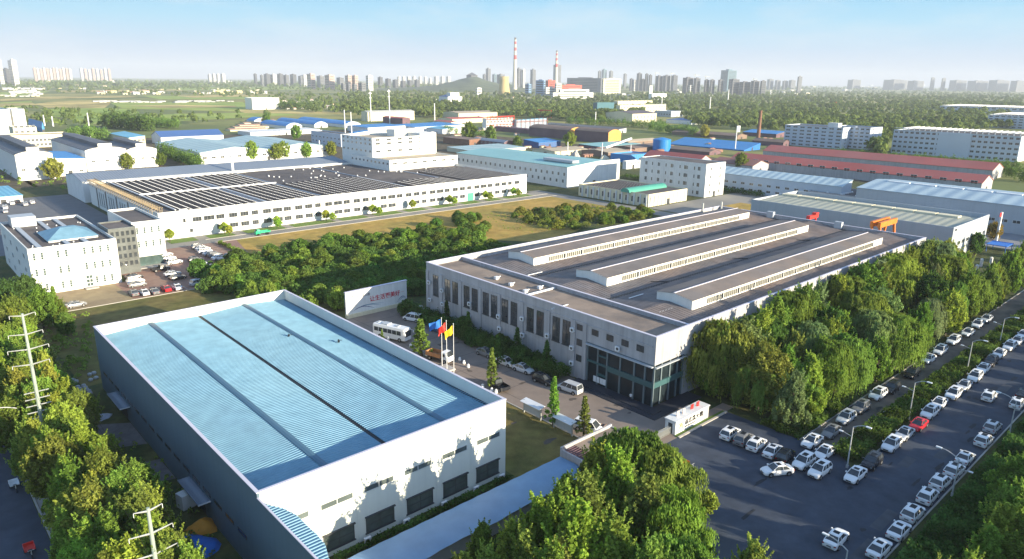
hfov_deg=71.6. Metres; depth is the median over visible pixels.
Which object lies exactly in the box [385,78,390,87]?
tower block
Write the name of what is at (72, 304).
parked car
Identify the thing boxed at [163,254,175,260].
parked car
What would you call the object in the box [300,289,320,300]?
shrub
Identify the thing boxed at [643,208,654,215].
shrub
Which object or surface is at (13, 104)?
yellow field
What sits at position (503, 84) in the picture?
cooling tower
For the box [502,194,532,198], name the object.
verge lawn
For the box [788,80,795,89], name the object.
tower block
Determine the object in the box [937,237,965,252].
tree
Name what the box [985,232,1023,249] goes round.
yard
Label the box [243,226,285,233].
verge lawn
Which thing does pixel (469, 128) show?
tree
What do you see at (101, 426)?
power cable
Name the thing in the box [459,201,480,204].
verge lawn
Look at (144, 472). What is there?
tree
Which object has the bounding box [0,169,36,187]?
yard ground
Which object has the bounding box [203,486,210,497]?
window
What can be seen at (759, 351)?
tree
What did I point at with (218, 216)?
window
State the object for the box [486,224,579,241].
meadow patch
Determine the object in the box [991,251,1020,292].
tree
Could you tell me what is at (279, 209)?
window
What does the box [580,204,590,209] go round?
shrub
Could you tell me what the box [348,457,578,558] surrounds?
lean to shed
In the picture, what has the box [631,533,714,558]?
tree
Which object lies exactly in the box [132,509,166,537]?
tree
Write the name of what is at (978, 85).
tower block
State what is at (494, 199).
verge lawn
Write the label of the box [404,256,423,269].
shrub
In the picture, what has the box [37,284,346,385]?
rough meadow
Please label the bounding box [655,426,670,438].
sliding gate
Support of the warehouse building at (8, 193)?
on the car park at (53, 206)
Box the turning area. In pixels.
[651,192,765,212]
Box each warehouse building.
[0,107,11,133]
[0,185,22,203]
[6,108,26,125]
[28,118,44,131]
[49,151,86,175]
[109,131,145,142]
[151,129,223,142]
[155,135,327,163]
[225,127,267,130]
[230,125,268,127]
[235,123,261,125]
[237,127,319,135]
[240,121,260,123]
[247,117,261,121]
[260,120,301,127]
[277,117,327,127]
[298,117,360,127]
[347,123,405,131]
[349,130,383,133]
[361,110,413,120]
[397,122,463,130]
[426,126,460,133]
[433,120,461,123]
[438,116,484,122]
[442,110,496,116]
[443,136,480,144]
[447,143,525,151]
[474,137,512,144]
[494,126,528,133]
[524,138,560,147]
[529,124,577,138]
[532,146,585,154]
[548,122,625,132]
[575,127,620,142]
[579,141,639,147]
[582,148,629,156]
[610,151,645,161]
[613,143,673,151]
[619,138,654,143]
[622,159,639,168]
[644,150,711,159]
[649,93,666,99]
[655,110,682,116]
[666,118,694,124]
[670,145,720,154]
[671,137,760,150]
[672,129,746,138]
[713,157,768,170]
[731,152,992,188]
[743,129,783,137]
[752,138,789,145]
[763,145,1003,178]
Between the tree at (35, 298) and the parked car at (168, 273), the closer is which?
the tree at (35, 298)
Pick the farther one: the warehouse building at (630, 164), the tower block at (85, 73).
the tower block at (85, 73)
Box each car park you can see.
[0,194,107,255]
[114,240,246,298]
[666,412,850,558]
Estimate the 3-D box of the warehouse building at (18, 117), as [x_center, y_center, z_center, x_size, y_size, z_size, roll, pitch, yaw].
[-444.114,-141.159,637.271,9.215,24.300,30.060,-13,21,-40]
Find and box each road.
[0,445,51,558]
[166,193,558,248]
[762,343,1023,558]
[801,291,1023,446]
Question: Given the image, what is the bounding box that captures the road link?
[528,190,674,215]
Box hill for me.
[375,77,535,91]
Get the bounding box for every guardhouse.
[560,424,620,466]
[665,400,709,434]
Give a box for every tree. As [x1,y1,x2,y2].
[0,277,24,301]
[0,291,36,320]
[0,309,11,325]
[0,321,22,346]
[0,327,33,350]
[0,347,8,391]
[0,348,13,359]
[0,363,28,398]
[0,393,26,453]
[1,365,29,396]
[3,416,39,479]
[4,383,21,399]
[5,358,37,372]
[6,306,17,320]
[6,338,56,368]
[7,273,47,297]
[7,337,22,357]
[8,312,40,336]
[11,412,40,478]
[14,374,68,408]
[14,399,45,427]
[15,360,37,380]
[17,425,70,481]
[19,323,47,341]
[19,428,82,499]
[23,389,44,406]
[25,284,59,328]
[30,335,57,363]
[33,348,60,370]
[35,396,83,429]
[36,363,76,385]
[38,480,92,536]
[39,157,63,179]
[39,295,66,323]
[39,358,59,383]
[41,449,74,518]
[42,389,63,408]
[44,505,73,558]
[46,455,86,513]
[50,286,57,310]
[51,415,86,436]
[52,374,82,397]
[53,310,76,335]
[55,474,120,540]
[56,534,99,558]
[61,509,96,555]
[62,387,104,433]
[67,418,93,450]
[73,404,98,434]
[77,442,126,484]
[79,465,106,486]
[80,428,125,461]
[82,536,115,558]
[87,441,113,456]
[91,502,124,545]
[93,493,140,530]
[94,541,115,558]
[100,463,140,495]
[102,524,155,558]
[109,456,172,500]
[111,482,165,534]
[119,152,135,168]
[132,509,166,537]
[136,479,181,529]
[136,520,209,558]
[148,533,180,558]
[154,151,166,164]
[164,228,174,241]
[178,538,205,558]
[204,268,220,276]
[219,222,227,232]
[225,225,232,234]
[244,140,258,158]
[244,279,258,292]
[260,113,269,121]
[261,280,276,292]
[268,143,283,158]
[273,215,280,227]
[274,219,282,228]
[277,140,289,157]
[285,267,296,281]
[290,124,301,139]
[301,142,311,156]
[305,293,318,305]
[322,209,328,220]
[325,141,336,155]
[327,287,344,310]
[329,212,336,219]
[368,204,376,211]
[368,261,382,276]
[375,206,382,215]
[408,199,415,208]
[410,318,432,355]
[443,300,450,317]
[445,195,452,202]
[450,550,471,558]
[451,197,457,205]
[461,121,477,137]
[463,311,471,334]
[465,517,496,558]
[471,537,500,558]
[482,190,488,199]
[484,124,496,138]
[486,347,498,387]
[487,193,493,198]
[493,335,505,367]
[495,512,532,558]
[503,518,538,558]
[509,490,561,554]
[510,187,515,196]
[512,135,522,145]
[512,327,521,346]
[515,189,522,196]
[531,536,566,558]
[540,486,607,558]
[541,340,553,363]
[541,469,576,546]
[543,376,559,426]
[543,516,574,558]
[556,463,619,524]
[563,131,576,145]
[570,429,620,516]
[575,395,590,436]
[575,426,680,486]
[589,504,637,558]
[594,441,642,539]
[610,465,680,555]
[625,482,719,558]
[627,441,708,524]
[629,527,673,558]
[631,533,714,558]
[680,318,756,402]
[695,319,734,396]
[696,489,719,518]
[700,124,709,135]
[702,338,747,392]
[711,313,770,374]
[724,532,774,558]
[726,353,789,417]
[728,337,793,410]
[735,152,749,166]
[747,312,789,350]
[751,304,780,348]
[757,290,794,343]
[758,303,799,342]
[763,337,776,347]
[771,368,811,427]
[773,289,821,345]
[776,326,806,362]
[781,341,800,367]
[788,360,825,409]
[791,281,829,319]
[796,320,832,356]
[798,349,830,413]
[806,332,834,380]
[812,338,862,404]
[813,276,830,308]
[813,302,857,336]
[819,314,849,336]
[823,273,869,309]
[826,270,853,307]
[831,328,873,385]
[832,334,875,396]
[838,290,892,323]
[842,310,852,330]
[845,294,863,318]
[847,258,892,291]
[851,308,904,361]
[853,281,880,294]
[863,342,877,383]
[865,318,893,372]
[871,334,897,381]
[874,251,927,313]
[875,262,897,294]
[875,284,904,313]
[877,257,886,268]
[877,309,916,362]
[883,312,934,374]
[885,250,928,303]
[889,249,904,305]
[903,243,920,258]
[905,307,915,316]
[909,298,952,339]
[910,269,951,308]
[913,301,935,346]
[914,239,957,265]
[918,248,930,271]
[920,236,938,267]
[927,262,946,291]
[929,253,968,285]
[931,256,951,289]
[933,288,968,335]
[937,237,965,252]
[949,274,997,317]
[954,252,974,279]
[954,281,969,318]
[957,519,1006,558]
[958,269,983,314]
[962,250,976,270]
[963,546,985,558]
[966,272,981,317]
[968,268,986,279]
[969,231,986,254]
[973,501,1023,554]
[978,476,1023,520]
[982,261,1004,296]
[982,450,1023,500]
[983,265,1005,310]
[986,221,1003,239]
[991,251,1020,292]
[992,528,1023,558]
[995,262,1004,298]
[1000,264,1010,295]
[1003,251,1023,292]
[1011,245,1023,276]
[1013,513,1023,556]
[1019,240,1023,267]
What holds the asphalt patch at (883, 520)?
on the road at (869, 500)
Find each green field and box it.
[0,91,49,96]
[0,101,31,107]
[40,108,139,118]
[72,113,293,123]
[111,102,245,110]
[146,96,276,98]
[165,87,302,89]
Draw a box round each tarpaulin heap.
[100,413,111,420]
[183,517,216,534]
[185,534,220,557]
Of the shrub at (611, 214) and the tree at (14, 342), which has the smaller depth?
the tree at (14, 342)
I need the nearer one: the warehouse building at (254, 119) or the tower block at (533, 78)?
the warehouse building at (254, 119)
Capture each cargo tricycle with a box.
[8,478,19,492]
[22,540,35,558]
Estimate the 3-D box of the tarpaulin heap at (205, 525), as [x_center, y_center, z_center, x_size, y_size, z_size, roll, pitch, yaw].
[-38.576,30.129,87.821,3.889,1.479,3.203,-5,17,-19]
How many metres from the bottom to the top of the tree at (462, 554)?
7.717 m
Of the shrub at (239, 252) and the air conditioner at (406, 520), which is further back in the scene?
the shrub at (239, 252)
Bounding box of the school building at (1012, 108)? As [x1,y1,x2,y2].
[940,104,1023,112]
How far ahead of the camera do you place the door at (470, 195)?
327.65 m
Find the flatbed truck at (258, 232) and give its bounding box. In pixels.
[254,229,270,235]
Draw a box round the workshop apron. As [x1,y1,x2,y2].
[165,193,540,244]
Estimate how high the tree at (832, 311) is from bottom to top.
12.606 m
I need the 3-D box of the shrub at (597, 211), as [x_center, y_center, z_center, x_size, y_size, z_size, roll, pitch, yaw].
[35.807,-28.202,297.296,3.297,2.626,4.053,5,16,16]
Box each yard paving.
[95,423,147,447]
[145,459,174,480]
[346,308,688,437]
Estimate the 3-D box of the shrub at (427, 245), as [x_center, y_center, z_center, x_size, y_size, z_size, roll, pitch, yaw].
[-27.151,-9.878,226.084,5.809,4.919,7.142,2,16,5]
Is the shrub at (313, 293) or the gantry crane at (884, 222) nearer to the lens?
the shrub at (313, 293)
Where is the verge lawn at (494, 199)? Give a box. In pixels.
[482,198,502,200]
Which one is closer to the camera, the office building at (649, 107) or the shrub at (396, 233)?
the shrub at (396, 233)
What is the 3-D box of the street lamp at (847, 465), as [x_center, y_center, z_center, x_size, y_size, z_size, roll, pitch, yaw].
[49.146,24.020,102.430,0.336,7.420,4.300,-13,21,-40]
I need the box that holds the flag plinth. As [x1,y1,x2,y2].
[439,364,455,370]
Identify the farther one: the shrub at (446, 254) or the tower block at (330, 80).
the tower block at (330, 80)
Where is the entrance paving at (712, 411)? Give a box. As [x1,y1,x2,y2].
[657,403,732,443]
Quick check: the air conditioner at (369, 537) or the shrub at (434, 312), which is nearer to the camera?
the air conditioner at (369, 537)
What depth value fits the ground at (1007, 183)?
1077.98 m
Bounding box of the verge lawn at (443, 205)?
[428,204,457,207]
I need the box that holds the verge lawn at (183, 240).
[167,237,197,243]
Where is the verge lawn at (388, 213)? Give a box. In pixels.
[373,211,401,215]
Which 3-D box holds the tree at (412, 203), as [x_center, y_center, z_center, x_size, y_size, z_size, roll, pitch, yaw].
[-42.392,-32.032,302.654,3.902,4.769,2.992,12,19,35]
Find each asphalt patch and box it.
[848,538,872,558]
[870,509,898,530]
[928,419,941,428]
[933,446,953,459]
[997,384,1011,391]
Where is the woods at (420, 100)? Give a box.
[338,89,1023,117]
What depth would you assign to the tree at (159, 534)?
74.35 m
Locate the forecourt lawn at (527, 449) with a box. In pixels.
[505,402,578,476]
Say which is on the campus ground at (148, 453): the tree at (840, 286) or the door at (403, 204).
the tree at (840, 286)
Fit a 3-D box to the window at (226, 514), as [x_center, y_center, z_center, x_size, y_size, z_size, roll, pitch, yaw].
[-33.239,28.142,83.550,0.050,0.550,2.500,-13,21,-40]
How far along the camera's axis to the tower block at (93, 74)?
5688.85 m
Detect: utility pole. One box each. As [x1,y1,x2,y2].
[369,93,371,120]
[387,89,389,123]
[734,126,739,148]
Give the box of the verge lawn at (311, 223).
[290,219,334,226]
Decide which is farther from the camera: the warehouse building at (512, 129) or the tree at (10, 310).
the warehouse building at (512, 129)
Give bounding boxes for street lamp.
[822,532,847,558]
[839,425,871,467]
[902,381,931,418]
[936,445,972,495]
[961,340,987,373]
[994,317,1018,339]
[996,391,1018,432]
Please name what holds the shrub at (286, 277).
on the rough meadow at (115, 312)
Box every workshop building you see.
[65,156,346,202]
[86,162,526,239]
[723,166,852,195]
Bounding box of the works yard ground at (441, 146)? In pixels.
[26,130,869,186]
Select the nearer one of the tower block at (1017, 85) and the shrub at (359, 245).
the shrub at (359, 245)
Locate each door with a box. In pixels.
[86,274,93,286]
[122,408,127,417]
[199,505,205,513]
[203,224,212,234]
[400,201,406,208]
[468,193,472,200]
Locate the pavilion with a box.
[466,73,476,77]
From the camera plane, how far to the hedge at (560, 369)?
145.35 m
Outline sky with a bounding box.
[0,0,1023,87]
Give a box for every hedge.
[218,239,258,257]
[333,473,513,558]
[397,298,571,378]
[621,173,765,195]
[759,391,853,439]
[833,307,1023,460]
[892,417,1023,558]
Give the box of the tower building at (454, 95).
[447,92,458,101]
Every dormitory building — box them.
[639,155,725,197]
[891,126,1023,161]
[987,112,1023,128]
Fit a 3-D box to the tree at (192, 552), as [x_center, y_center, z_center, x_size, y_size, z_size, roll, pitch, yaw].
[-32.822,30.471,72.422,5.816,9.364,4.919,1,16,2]
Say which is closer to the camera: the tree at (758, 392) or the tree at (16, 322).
the tree at (758, 392)
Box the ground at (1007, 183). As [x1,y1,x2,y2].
[0,77,1023,191]
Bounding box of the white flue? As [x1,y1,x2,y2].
[230,154,233,170]
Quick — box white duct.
[605,138,631,147]
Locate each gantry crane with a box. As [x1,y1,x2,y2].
[806,212,818,219]
[870,216,897,231]
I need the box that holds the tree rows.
[64,100,1023,181]
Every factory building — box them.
[0,135,55,180]
[50,133,127,170]
[93,289,505,558]
[110,137,158,167]
[426,202,926,420]
[456,148,619,187]
[751,190,989,252]
[856,179,1023,234]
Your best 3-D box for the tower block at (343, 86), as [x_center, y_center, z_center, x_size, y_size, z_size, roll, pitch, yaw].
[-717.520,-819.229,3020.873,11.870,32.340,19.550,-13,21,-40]
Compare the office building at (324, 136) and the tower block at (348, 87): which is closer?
the office building at (324, 136)
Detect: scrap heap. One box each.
[571,149,579,156]
[600,154,609,159]
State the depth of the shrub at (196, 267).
197.07 m
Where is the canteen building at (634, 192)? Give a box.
[578,179,686,206]
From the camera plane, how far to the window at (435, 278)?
163.51 m
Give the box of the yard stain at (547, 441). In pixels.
[544,438,556,444]
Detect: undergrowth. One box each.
[0,169,532,555]
[198,226,510,299]
[517,204,651,229]
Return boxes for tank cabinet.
[175,490,196,510]
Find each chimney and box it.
[512,38,516,89]
[554,50,557,82]
[756,110,762,137]
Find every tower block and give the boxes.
[0,60,4,85]
[2,68,10,85]
[7,59,19,85]
[32,67,37,80]
[36,68,40,80]
[39,69,43,79]
[42,67,46,79]
[46,68,49,79]
[49,69,53,80]
[52,67,56,79]
[55,68,59,79]
[58,68,62,79]
[61,67,65,79]
[65,68,68,79]
[68,68,72,79]
[79,68,83,80]
[83,69,87,80]
[87,69,91,80]
[91,68,95,79]
[95,69,99,79]
[99,69,103,79]
[103,68,107,80]
[107,69,111,80]
[216,73,219,82]
[220,73,225,82]
[253,73,257,84]
[260,74,263,85]
[264,73,270,85]
[270,74,276,83]
[277,73,283,85]
[283,74,289,85]
[290,74,296,85]
[298,75,303,85]
[301,74,306,85]
[307,73,315,88]
[316,75,324,87]
[324,74,334,89]
[336,77,343,84]
[341,83,345,90]
[345,75,351,89]
[346,84,350,90]
[352,75,357,89]
[352,84,356,90]
[358,82,365,90]
[366,75,372,90]
[378,77,382,87]
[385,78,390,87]
[393,79,398,87]
[400,80,405,87]
[407,80,412,86]
[414,79,419,86]
[434,76,438,84]
[486,68,490,80]
[492,74,496,82]
[497,74,504,83]
[517,68,521,87]
[522,69,524,87]
[530,69,535,88]
[553,64,560,83]
[602,69,606,78]
[609,70,612,77]
[623,73,626,88]
[629,78,632,90]
[633,79,635,90]
[636,73,641,90]
[641,79,644,90]
[644,73,648,90]
[648,74,651,90]
[655,75,662,90]
[662,75,669,90]
[670,75,677,90]
[682,77,692,93]
[688,85,692,93]
[693,77,700,93]
[704,79,709,92]
[709,79,714,93]
[717,79,722,93]
[720,69,736,91]
[728,79,739,94]
[738,81,750,94]
[750,80,759,94]
[759,80,765,93]
[766,79,773,89]
[774,80,780,89]
[782,80,787,89]
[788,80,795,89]
[796,76,801,92]
[847,79,860,88]
[882,79,907,89]
[907,80,923,89]
[929,77,934,90]
[940,78,945,90]
[948,80,966,90]
[966,80,988,90]
[987,80,1009,91]
[1009,80,1023,91]
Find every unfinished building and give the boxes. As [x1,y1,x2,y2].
[482,116,513,129]
[513,117,547,127]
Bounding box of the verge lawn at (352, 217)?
[336,215,367,220]
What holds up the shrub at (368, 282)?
on the campus ground at (148, 453)
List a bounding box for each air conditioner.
[363,535,371,543]
[403,517,409,524]
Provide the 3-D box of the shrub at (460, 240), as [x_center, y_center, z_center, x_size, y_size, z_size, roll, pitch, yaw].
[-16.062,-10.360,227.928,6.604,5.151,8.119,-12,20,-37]
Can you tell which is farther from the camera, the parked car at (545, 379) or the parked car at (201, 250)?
the parked car at (201, 250)
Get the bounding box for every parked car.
[64,300,86,308]
[124,273,143,278]
[126,276,144,283]
[127,280,146,287]
[127,289,138,296]
[138,288,149,295]
[148,287,159,294]
[150,264,170,271]
[160,285,171,292]
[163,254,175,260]
[163,270,180,276]
[166,258,182,264]
[168,274,186,280]
[171,283,182,290]
[187,256,203,261]
[189,278,199,285]
[190,243,205,249]
[194,245,210,250]
[197,247,212,253]
[207,251,222,256]
[211,254,224,260]
[403,311,422,322]
[475,346,494,357]
[488,377,509,392]
[495,356,511,367]
[512,362,534,374]
[532,371,551,386]
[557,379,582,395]
[573,415,601,432]
[719,425,740,441]
[733,430,752,447]
[746,436,766,452]
[760,461,794,477]
[762,443,782,459]
[775,447,795,463]
[791,450,816,470]
[801,432,823,449]
[807,458,832,479]
[814,443,835,459]
[820,423,842,439]
[822,527,848,550]
[835,408,856,425]
[843,465,867,484]
[851,397,870,414]
[860,450,883,471]
[865,537,892,558]
[868,385,887,400]
[880,433,902,453]
[884,379,900,394]
[885,519,911,542]
[894,425,915,441]
[899,502,925,523]
[903,365,920,379]
[908,416,928,431]
[916,486,939,506]
[919,403,939,419]
[920,353,936,363]
[928,472,951,491]
[931,396,948,409]
[932,343,947,355]
[942,461,965,479]
[944,385,962,400]
[946,333,961,345]
[954,449,975,466]
[957,379,972,391]
[960,327,975,337]
[966,368,983,382]
[970,318,984,328]
[973,432,994,448]
[976,362,990,373]
[980,389,997,402]
[981,314,993,322]
[982,419,1002,434]
[983,353,998,366]
[992,347,1006,358]
[1002,339,1017,351]
[1008,396,1023,410]
[1011,335,1023,345]
[1014,388,1023,397]
[1017,329,1023,336]
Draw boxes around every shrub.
[186,258,209,277]
[195,276,218,293]
[205,264,219,274]
[205,272,226,292]
[213,259,226,265]
[216,268,230,274]
[217,275,239,293]
[218,264,241,274]
[222,248,247,259]
[226,258,244,269]
[227,253,239,259]
[228,273,245,292]
[234,287,259,298]
[236,280,262,293]
[239,254,254,262]
[240,271,261,283]
[241,264,261,273]
[245,259,268,272]
[257,277,271,293]
[259,260,276,271]
[261,243,278,253]
[263,248,277,257]
[264,269,284,283]
[271,255,286,263]
[274,282,281,290]
[278,258,293,266]
[280,272,302,282]
[280,281,292,291]
[285,253,302,263]
[286,240,298,250]
[290,238,311,251]
[294,247,310,256]
[295,268,315,281]
[296,257,322,269]
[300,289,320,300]
[311,246,325,257]
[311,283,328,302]
[312,268,327,277]
[314,239,332,250]
[314,250,333,265]
[317,235,334,247]
[320,232,336,239]
[324,286,345,307]
[326,246,338,254]
[328,280,349,288]
[332,262,347,270]
[333,249,349,258]
[335,234,358,247]
[336,255,347,260]
[337,266,352,275]
[344,256,363,268]
[346,253,367,265]
[348,251,362,258]
[351,229,367,240]
[351,277,376,286]
[351,285,365,290]
[353,242,364,248]
[353,266,363,273]
[354,249,370,256]
[359,233,377,245]
[365,274,377,285]
[368,254,380,262]
[371,239,391,248]
[375,279,390,285]
[378,255,388,264]
[379,234,391,240]
[379,260,394,270]
[382,249,395,256]
[383,253,404,266]
[388,236,406,246]
[390,227,399,233]
[390,231,400,237]
[391,275,415,295]
[394,241,411,250]
[397,298,415,316]
[400,229,419,241]
[401,242,418,251]
[402,266,424,278]
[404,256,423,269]
[407,277,425,295]
[408,248,419,256]
[409,306,417,311]
[411,254,427,265]
[413,226,424,235]
[416,222,426,227]
[416,237,429,241]
[416,261,425,266]
[416,266,425,275]
[419,241,432,254]
[419,308,430,321]
[420,228,434,236]
[427,224,436,229]
[428,253,442,258]
[429,218,441,225]
[429,232,447,242]
[429,311,439,322]
[431,243,448,253]
[433,226,443,232]
[435,249,446,253]
[437,238,452,246]
[440,316,452,335]
[441,252,455,258]
[445,231,453,237]
[445,247,461,255]
[447,228,457,236]
[448,241,471,249]
[451,214,458,222]
[453,234,462,241]
[454,316,472,329]
[455,217,467,226]
[455,226,465,234]
[456,239,471,245]
[457,235,474,243]
[457,323,466,339]
[459,246,469,253]
[460,227,471,235]
[461,327,479,346]
[464,222,475,226]
[465,211,476,221]
[465,214,477,221]
[467,224,477,234]
[469,243,487,252]
[470,230,486,242]
[472,223,489,233]
[476,212,482,220]
[476,331,490,347]
[481,220,490,228]
[485,238,498,248]
[493,333,504,344]
[500,336,512,349]
[504,346,516,355]
[510,344,532,364]
[511,212,518,217]
[514,206,526,215]
[522,215,533,223]
[533,353,542,369]
[537,209,548,216]
[538,359,549,373]
[541,215,550,223]
[547,214,556,220]
[550,219,563,228]
[563,205,571,209]
[564,214,572,221]
[568,220,580,229]
[572,212,583,218]
[573,204,580,209]
[579,209,588,215]
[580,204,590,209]
[584,212,593,220]
[594,209,600,214]
[597,215,608,224]
[607,202,615,209]
[607,217,615,224]
[608,211,615,216]
[613,214,620,221]
[620,215,628,223]
[624,207,631,214]
[628,214,635,218]
[630,210,638,218]
[635,213,643,219]
[636,204,645,211]
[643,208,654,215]
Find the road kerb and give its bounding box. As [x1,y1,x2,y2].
[10,194,1023,558]
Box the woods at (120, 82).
[5,79,987,90]
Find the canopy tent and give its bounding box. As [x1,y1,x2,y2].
[986,240,1013,251]
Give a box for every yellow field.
[0,98,66,100]
[0,102,35,106]
[36,96,133,98]
[36,101,110,107]
[54,89,181,91]
[137,105,235,107]
[182,95,259,97]
[240,110,340,113]
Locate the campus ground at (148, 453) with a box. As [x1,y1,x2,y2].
[0,149,1023,558]
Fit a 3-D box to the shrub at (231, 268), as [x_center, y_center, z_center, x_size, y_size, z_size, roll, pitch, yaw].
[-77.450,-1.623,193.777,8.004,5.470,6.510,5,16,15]
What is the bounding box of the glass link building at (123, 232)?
[97,220,140,273]
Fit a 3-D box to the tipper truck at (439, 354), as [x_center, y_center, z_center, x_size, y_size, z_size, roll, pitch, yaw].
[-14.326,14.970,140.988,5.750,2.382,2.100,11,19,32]
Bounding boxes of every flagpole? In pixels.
[429,317,441,346]
[438,320,446,363]
[445,323,453,372]
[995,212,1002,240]
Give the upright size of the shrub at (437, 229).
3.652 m
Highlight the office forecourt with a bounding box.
[56,284,171,310]
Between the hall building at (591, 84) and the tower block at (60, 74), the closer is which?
the hall building at (591, 84)
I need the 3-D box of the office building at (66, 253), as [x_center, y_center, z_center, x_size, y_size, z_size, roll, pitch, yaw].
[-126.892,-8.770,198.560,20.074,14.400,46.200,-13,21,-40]
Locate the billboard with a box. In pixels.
[344,279,406,318]
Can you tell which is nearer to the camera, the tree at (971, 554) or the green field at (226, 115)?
the tree at (971, 554)
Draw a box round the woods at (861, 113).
[427,96,1023,153]
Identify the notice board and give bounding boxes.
[520,397,544,420]
[551,412,576,435]
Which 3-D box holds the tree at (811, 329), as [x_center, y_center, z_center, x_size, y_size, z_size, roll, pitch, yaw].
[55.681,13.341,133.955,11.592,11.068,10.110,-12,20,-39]
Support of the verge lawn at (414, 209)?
on the workshop apron
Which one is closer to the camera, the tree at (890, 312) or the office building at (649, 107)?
the tree at (890, 312)
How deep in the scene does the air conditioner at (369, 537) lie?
85.23 m
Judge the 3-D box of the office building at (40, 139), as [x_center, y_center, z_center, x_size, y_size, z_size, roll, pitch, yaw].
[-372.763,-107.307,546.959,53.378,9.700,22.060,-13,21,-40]
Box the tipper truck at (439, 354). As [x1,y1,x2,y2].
[425,348,452,363]
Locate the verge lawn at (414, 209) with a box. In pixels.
[403,207,427,211]
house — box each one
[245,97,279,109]
[383,116,409,123]
[476,87,481,94]
[525,83,530,93]
[535,79,545,95]
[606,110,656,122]
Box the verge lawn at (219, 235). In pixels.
[205,233,234,237]
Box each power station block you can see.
[544,87,554,95]
[545,80,554,86]
[551,92,592,98]
[555,83,561,91]
[559,89,588,91]
[561,85,581,88]
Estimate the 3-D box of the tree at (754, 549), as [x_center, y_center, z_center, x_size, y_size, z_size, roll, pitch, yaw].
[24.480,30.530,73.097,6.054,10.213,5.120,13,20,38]
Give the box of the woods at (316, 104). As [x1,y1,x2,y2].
[0,83,371,125]
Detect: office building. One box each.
[0,132,66,146]
[0,213,121,292]
[9,125,36,132]
[107,207,169,268]
[311,130,351,146]
[341,128,435,162]
[351,152,457,170]
[593,102,613,108]
[614,100,651,104]
[616,103,665,111]
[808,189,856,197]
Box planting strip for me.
[675,410,726,437]
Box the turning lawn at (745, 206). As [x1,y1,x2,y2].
[725,203,750,209]
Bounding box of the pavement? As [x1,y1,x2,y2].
[27,479,51,532]
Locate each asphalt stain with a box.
[741,509,754,519]
[753,478,766,486]
[935,462,943,470]
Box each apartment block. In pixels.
[784,123,855,148]
[840,125,882,149]
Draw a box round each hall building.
[439,94,461,103]
[567,77,604,91]
[601,78,620,92]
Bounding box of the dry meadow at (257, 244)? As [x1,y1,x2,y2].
[237,196,617,256]
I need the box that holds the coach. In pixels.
[373,320,413,341]
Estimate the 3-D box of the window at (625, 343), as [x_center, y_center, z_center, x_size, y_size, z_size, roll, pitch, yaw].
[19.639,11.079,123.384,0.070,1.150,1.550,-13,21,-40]
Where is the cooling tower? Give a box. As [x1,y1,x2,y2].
[498,76,509,94]
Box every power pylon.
[7,312,50,424]
[129,503,177,558]
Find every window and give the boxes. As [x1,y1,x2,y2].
[192,216,201,221]
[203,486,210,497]
[204,215,214,219]
[214,499,221,510]
[216,214,224,218]
[225,512,233,524]
[229,212,237,217]
[230,222,237,226]
[238,527,246,539]
[240,211,248,215]
[241,221,249,225]
[263,208,270,213]
[264,218,271,222]
[273,207,281,211]
[284,206,290,210]
[284,216,291,219]
[295,205,302,209]
[297,510,308,519]
[320,491,352,510]
[322,522,355,552]
[334,200,341,204]
[334,209,342,213]
[363,475,393,492]
[365,504,395,534]
[388,194,395,198]
[388,203,395,207]
[404,459,431,476]
[406,487,434,515]
[433,275,437,296]
[441,444,466,460]
[443,472,468,498]
[444,279,450,301]
[452,281,457,304]
[463,285,469,308]
[471,288,477,311]
[476,431,499,445]
[476,458,499,483]
[482,292,488,315]
[490,294,496,319]
[501,298,507,323]
[510,301,516,326]
[526,307,533,332]
[536,310,543,336]
[552,316,559,342]
[561,319,570,346]
[576,338,581,346]
[576,354,581,361]
[577,324,582,331]
[592,329,598,336]
[606,334,613,341]
[621,339,628,346]
[636,344,643,352]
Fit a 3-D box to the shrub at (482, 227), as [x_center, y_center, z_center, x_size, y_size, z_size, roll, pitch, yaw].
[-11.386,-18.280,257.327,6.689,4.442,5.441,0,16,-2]
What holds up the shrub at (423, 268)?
on the campus ground at (148, 453)
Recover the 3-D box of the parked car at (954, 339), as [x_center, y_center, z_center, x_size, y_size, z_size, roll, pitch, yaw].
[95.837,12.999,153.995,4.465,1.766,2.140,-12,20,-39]
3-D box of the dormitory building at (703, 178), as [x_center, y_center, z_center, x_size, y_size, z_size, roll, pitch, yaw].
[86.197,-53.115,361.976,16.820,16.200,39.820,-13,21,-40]
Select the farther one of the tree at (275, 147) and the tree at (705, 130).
the tree at (705, 130)
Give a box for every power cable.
[0,271,191,558]
[0,308,142,542]
[0,327,135,557]
[0,342,123,558]
[1,284,180,549]
[4,282,188,557]
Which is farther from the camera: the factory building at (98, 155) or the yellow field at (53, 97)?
the yellow field at (53, 97)
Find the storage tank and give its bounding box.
[652,137,670,151]

